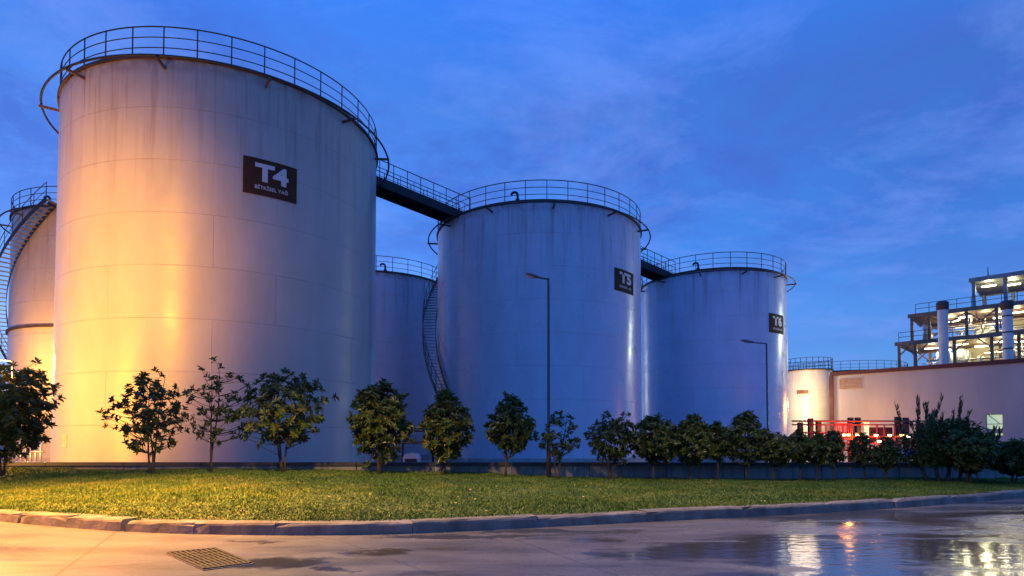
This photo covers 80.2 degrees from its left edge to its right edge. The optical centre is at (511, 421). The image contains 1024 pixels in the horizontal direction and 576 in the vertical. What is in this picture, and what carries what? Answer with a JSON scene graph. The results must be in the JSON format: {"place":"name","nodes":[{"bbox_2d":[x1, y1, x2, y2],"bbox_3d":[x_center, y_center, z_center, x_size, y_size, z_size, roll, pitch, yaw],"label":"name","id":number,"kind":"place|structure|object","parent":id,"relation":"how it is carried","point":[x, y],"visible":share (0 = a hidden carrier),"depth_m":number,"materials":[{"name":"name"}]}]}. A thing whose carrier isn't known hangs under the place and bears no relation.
{"place":"outdoors","nodes":[
{"label":"outdoors","id":0,"kind":"place"},
{"bbox_2d":[0,359,13,461],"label":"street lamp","id":1,"kind":"object","parent":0,"point":[12,377],"visible":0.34,"depth_m":34.08,"materials":[{"name":"grey"}]},
{"bbox_2d":[0,446,869,473],"bbox_3d":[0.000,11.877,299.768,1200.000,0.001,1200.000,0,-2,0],"label":"ground","id":2,"kind":"structure","parent":0,"point":[511,467],"depth_m":43.96,"materials":[{"name":"brown soil"}]},
{"bbox_2d":[0,182,56,461],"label":"storage tank","id":3,"kind":"object","parent":2,"relation":"on","point":[31,285],"visible":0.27,"depth_m":38.18,"materials":[{"name":"metal"}]},
{"bbox_2d":[15,441,46,461],"bbox_3d":[-20.561,1.539,26.079,1.200,1.449,0.415,0,-2,0],"label":"pipe manifold","id":4,"kind":"object","parent":2,"relation":"on","point":[40,452],"visible":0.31,"depth_m":25.92,"materials":[{"name":"metal"}]},
{"bbox_2d":[39,26,389,461],"bbox_3d":[-13.649,-6.020,29.535,15.036,17.400,15.036,0,-2,0],"label":"storage tank","id":5,"kind":"object","parent":2,"relation":"on","point":[207,209],"visible":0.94,"depth_m":23.38,"materials":[{"name":"metal"}]},
{"bbox_2d":[374,255,437,460],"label":"storage tank","id":6,"kind":"object","parent":2,"relation":"on","point":[400,364],"visible":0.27,"depth_m":46.42,"materials":[{"name":"metal"}]},
{"bbox_2d":[401,429,433,461],"bbox_3d":[-3.710,1.244,23.589,1.300,1.864,0.863,0,-2,0],"label":"pump skid","id":7,"kind":"object","parent":2,"relation":"on","point":[412,457],"visible":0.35,"depth_m":23.65,"materials":[{"name":"white paint"}]},
{"bbox_2d":[405,459,416,461],"bbox_3d":[-3.860,1.763,23.150,0.460,0.664,0.020,0,-2,0],"label":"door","id":8,"kind":"structure","parent":7,"relation":"in","point":[406,460],"depth_m":23.15,"materials":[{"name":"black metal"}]},
{"bbox_2d":[0,489,1023,534],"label":"kerb","id":9,"kind":"structure","parent":2,"relation":"on","point":[221,527],"depth_m":9.63,"materials":[{"name":"concrete"}]},
{"bbox_2d":[1,462,1023,478],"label":"retaining wall","id":10,"kind":"structure","parent":2,"relation":"on","point":[758,470],"depth_m":19.59,"materials":[{"name":"concrete"}]},
{"bbox_2d":[422,179,650,466],"bbox_3d":[1.637,-5.190,40.930,15.198,16.538,14.888,0,-2,0],"label":"storage tank","id":11,"kind":"object","parent":2,"relation":"on","point":[491,311],"visible":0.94,"depth_m":34.84,"materials":[{"name":"metal"}]},
{"bbox_2d":[376,160,470,223],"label":"walkway bridge","id":12,"kind":"structure","parent":11,"relation":"attached to","point":[405,197],"depth_m":35.63,"materials":[{"name":"metal"}]},
{"bbox_2d":[641,252,795,461],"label":"storage tank","id":13,"kind":"object","parent":2,"relation":"on","point":[699,357],"visible":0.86,"depth_m":44.68,"materials":[{"name":"metal"}]},
{"bbox_2d":[641,246,675,280],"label":"walkway bridge","id":14,"kind":"structure","parent":13,"relation":"attached to","point":[650,271],"depth_m":46.22,"materials":[{"name":"metal"}]},
{"bbox_2d":[740,339,768,429],"bbox_3d":[11.245,-0.716,27.956,1.396,6.087,0.316,0,-2,-9],"label":"street lamp","id":15,"kind":"object","parent":2,"relation":"on","point":[767,408],"visible":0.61,"depth_m":28.03,"materials":[{"name":"grey metal"}]},
{"bbox_2d":[788,357,833,436],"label":"storage tank","id":16,"kind":"object","parent":2,"relation":"on","point":[808,392],"visible":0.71,"depth_m":60.16,"materials":[{"name":"metal"}]},
{"bbox_2d":[792,417,924,461],"bbox_3d":[21.661,1.219,38.291,8.509,2.957,1.680,0,-2,0],"label":"pipe rack","id":17,"kind":"object","parent":2,"relation":"on","point":[851,428],"visible":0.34,"depth_m":37.79,"materials":[{"name":"red metal"}]},
{"bbox_2d":[895,268,1023,366],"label":"process structure","id":18,"kind":"object","parent":2,"relation":"on","point":[983,342],"visible":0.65,"depth_m":64.12,"materials":[{"name":"metal"}]},
{"bbox_2d":[0,466,1023,521],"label":"lawn","id":19,"kind":"structure","parent":0,"point":[359,499],"depth_m":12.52,"materials":[{"name":"plant"}]},
{"bbox_2d":[0,357,65,475],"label":"tree","id":20,"kind":"object","parent":19,"relation":"on","point":[19,421],"visible":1,"depth_m":17.42,"materials":[{"name":"green plant"}]},
{"bbox_2d":[96,366,189,472],"bbox_3d":[-10.694,0.013,17.768,1.965,3.226,2.380,-1,-2,34],"label":"tree","id":21,"kind":"object","parent":19,"relation":"on","point":[147,427],"visible":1,"depth_m":17.68,"materials":[{"name":"green plant"}]},
{"bbox_2d":[182,356,253,472],"bbox_3d":[-8.597,-0.170,17.924,2.001,3.514,1.741,0,-2,0],"label":"tree","id":22,"kind":"object","parent":19,"relation":"on","point":[216,431],"visible":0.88,"depth_m":17.82,"materials":[{"name":"green plant"}]},
{"bbox_2d":[229,367,339,471],"bbox_3d":[-6.737,0.009,17.920,2.906,3.176,2.900,0,-2,0],"label":"tree","id":23,"kind":"object","parent":19,"relation":"on","point":[296,423],"visible":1,"depth_m":17.63,"materials":[{"name":"green plant"}]},
{"bbox_2d":[346,377,415,473],"bbox_3d":[-3.884,0.181,18.123,2.065,2.974,1.824,0,-2,0],"label":"tree","id":24,"kind":"object","parent":19,"relation":"on","point":[387,421],"visible":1,"depth_m":17.81,"materials":[{"name":"green plant"}]},
{"bbox_2d":[70,480,764,516],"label":"fallen leaves","id":25,"kind":"object","parent":19,"relation":"on","point":[429,492],"visible":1,"depth_m":12.35,"materials":[{"name":"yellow plant"}]},
{"bbox_2d":[409,388,475,474],"bbox_3d":[-2.012,0.352,18.209,1.916,2.688,1.688,-2,-3,38],"label":"tree","id":26,"kind":"object","parent":19,"relation":"on","point":[445,422],"visible":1,"depth_m":17.90,"materials":[{"name":"green plant"}]},
{"bbox_2d":[482,390,538,476],"bbox_3d":[-0.041,0.410,18.322,1.721,2.696,1.483,0,-2,0],"label":"tree","id":27,"kind":"object","parent":19,"relation":"on","point":[516,424],"visible":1,"depth_m":18.07,"materials":[{"name":"green plant"}]},
{"bbox_2d":[525,272,550,477],"bbox_3d":[0.854,-1.398,18.903,0.900,6.458,0.314,0,-2,-11],"label":"street lamp","id":28,"kind":"object","parent":19,"relation":"on","point":[548,447],"visible":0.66,"depth_m":18.92,"materials":[{"name":"grey metal"}]},
{"bbox_2d":[533,410,580,478],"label":"tree","id":29,"kind":"object","parent":19,"relation":"on","point":[551,436],"visible":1,"depth_m":18.44,"materials":[{"name":"green plant"}]},
{"bbox_2d":[583,410,637,479],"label":"tree","id":30,"kind":"object","parent":19,"relation":"on","point":[615,453],"visible":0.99,"depth_m":18.22,"materials":[{"name":"green plant"}]},
{"bbox_2d":[627,412,687,479],"bbox_3d":[4.332,0.802,18.345,1.827,2.153,1.561,0,-2,0],"label":"tree","id":31,"kind":"object","parent":19,"relation":"on","point":[647,443],"visible":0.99,"depth_m":18.07,"materials":[{"name":"green plant"}]},
{"bbox_2d":[671,413,717,479],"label":"tree","id":32,"kind":"object","parent":19,"relation":"on","point":[697,436],"visible":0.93,"depth_m":18.08,"materials":[{"name":"green plant"}]},
{"bbox_2d":[708,420,734,479],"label":"tree","id":33,"kind":"object","parent":19,"relation":"on","point":[717,428],"visible":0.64,"depth_m":18.41,"materials":[{"name":"green plant"}]},
{"bbox_2d":[718,410,773,480],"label":"tree","id":34,"kind":"object","parent":19,"relation":"on","point":[745,421],"visible":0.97,"depth_m":18.21,"materials":[{"name":"green plant"}]},
{"bbox_2d":[753,432,804,480],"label":"tree","id":35,"kind":"object","parent":19,"relation":"on","point":[781,451],"visible":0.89,"depth_m":18.06,"materials":[{"name":"green plant"}]},
{"bbox_2d":[786,427,819,480],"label":"tree","id":36,"kind":"object","parent":19,"relation":"on","point":[807,453],"visible":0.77,"depth_m":18.16,"materials":[{"name":"green plant"}]},
{"bbox_2d":[810,430,833,480],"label":"tree","id":37,"kind":"object","parent":19,"relation":"on","point":[824,449],"visible":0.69,"depth_m":18.23,"materials":[{"name":"green plant"}]},
{"bbox_2d":[824,430,847,480],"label":"tree","id":38,"kind":"object","parent":19,"relation":"on","point":[837,444],"visible":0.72,"depth_m":18.25,"materials":[{"name":"green plant"}]},
{"bbox_2d":[845,432,879,479],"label":"tree","id":39,"kind":"object","parent":19,"relation":"on","point":[864,457],"visible":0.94,"depth_m":18.49,"materials":[{"name":"green plant"}]},
{"bbox_2d":[869,436,906,480],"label":"tree","id":40,"kind":"object","parent":19,"relation":"on","point":[889,454],"visible":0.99,"depth_m":18.15,"materials":[{"name":"green plant"}]},
{"bbox_2d":[895,393,1005,480],"bbox_3d":[12.976,0.493,18.000,2.789,2.790,1.521,0,-2,0],"label":"tree","id":41,"kind":"object","parent":19,"relation":"on","point":[932,433],"visible":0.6,"depth_m":17.73,"materials":[{"name":"green plant"}]},
{"bbox_2d":[936,428,1001,483],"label":"tree","id":42,"kind":"object","parent":19,"relation":"on","point":[975,452],"visible":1,"depth_m":16.92,"materials":[{"name":"green plant"}]},
{"bbox_2d":[985,437,1023,483],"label":"tree","id":43,"kind":"object","parent":19,"relation":"on","point":[1011,457],"visible":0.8,"depth_m":17.14,"materials":[{"name":"green plant"}]},
{"bbox_2d":[0,498,1023,575],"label":"road","id":44,"kind":"structure","parent":0,"point":[984,538],"depth_m":7.67,"materials":[{"name":"grey asphalt"}]},
{"bbox_2d":[165,547,253,570],"bbox_3d":[-3.539,1.587,7.069,0.566,0.023,1.396,2,-3,-43],"label":"drain grate","id":45,"kind":"object","parent":44,"relation":"on","point":[206,559],"visible":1,"depth_m":6.96,"materials":[{"name":"metal"}]},
{"bbox_2d":[0,0,1023,390],"label":"sky","id":46,"kind":"structure","parent":0,"point":[874,149],"materials":[{"name":"blue"}]},
{"bbox_2d":[829,358,1023,455],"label":"warehouse","id":47,"kind":"structure","parent":0,"point":[992,391],"depth_m":50.55,"materials":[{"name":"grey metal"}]},
{"bbox_2d":[792,360,907,371],"bbox_3d":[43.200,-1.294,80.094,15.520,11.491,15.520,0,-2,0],"label":"railing","id":48,"kind":"object","parent":47,"relation":"on","point":[852,367],"visible":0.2,"depth_m":73.21,"materials":[{"name":"metal"}]},
{"bbox_2d":[862,422,868,438],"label":"window","id":49,"kind":"structure","parent":47,"relation":"in","point":[866,427],"depth_m":54.33,"materials":[{"name":"yellow glass"}]},
{"bbox_2d":[936,301,948,363],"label":"flue stack","id":50,"kind":"object","parent":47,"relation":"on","point":[942,307],"visible":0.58,"depth_m":52.50,"materials":[{"name":"metal"}]},
{"bbox_2d":[986,414,1002,435],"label":"window","id":51,"kind":"structure","parent":47,"relation":"in","point":[991,419],"depth_m":48.11,"materials":[{"name":"white glass"}]},
{"bbox_2d":[1000,300,1013,359],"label":"flue stack","id":52,"kind":"object","parent":47,"relation":"on","point":[1006,307],"visible":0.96,"depth_m":49.51,"materials":[{"name":"metal"}]}
]}

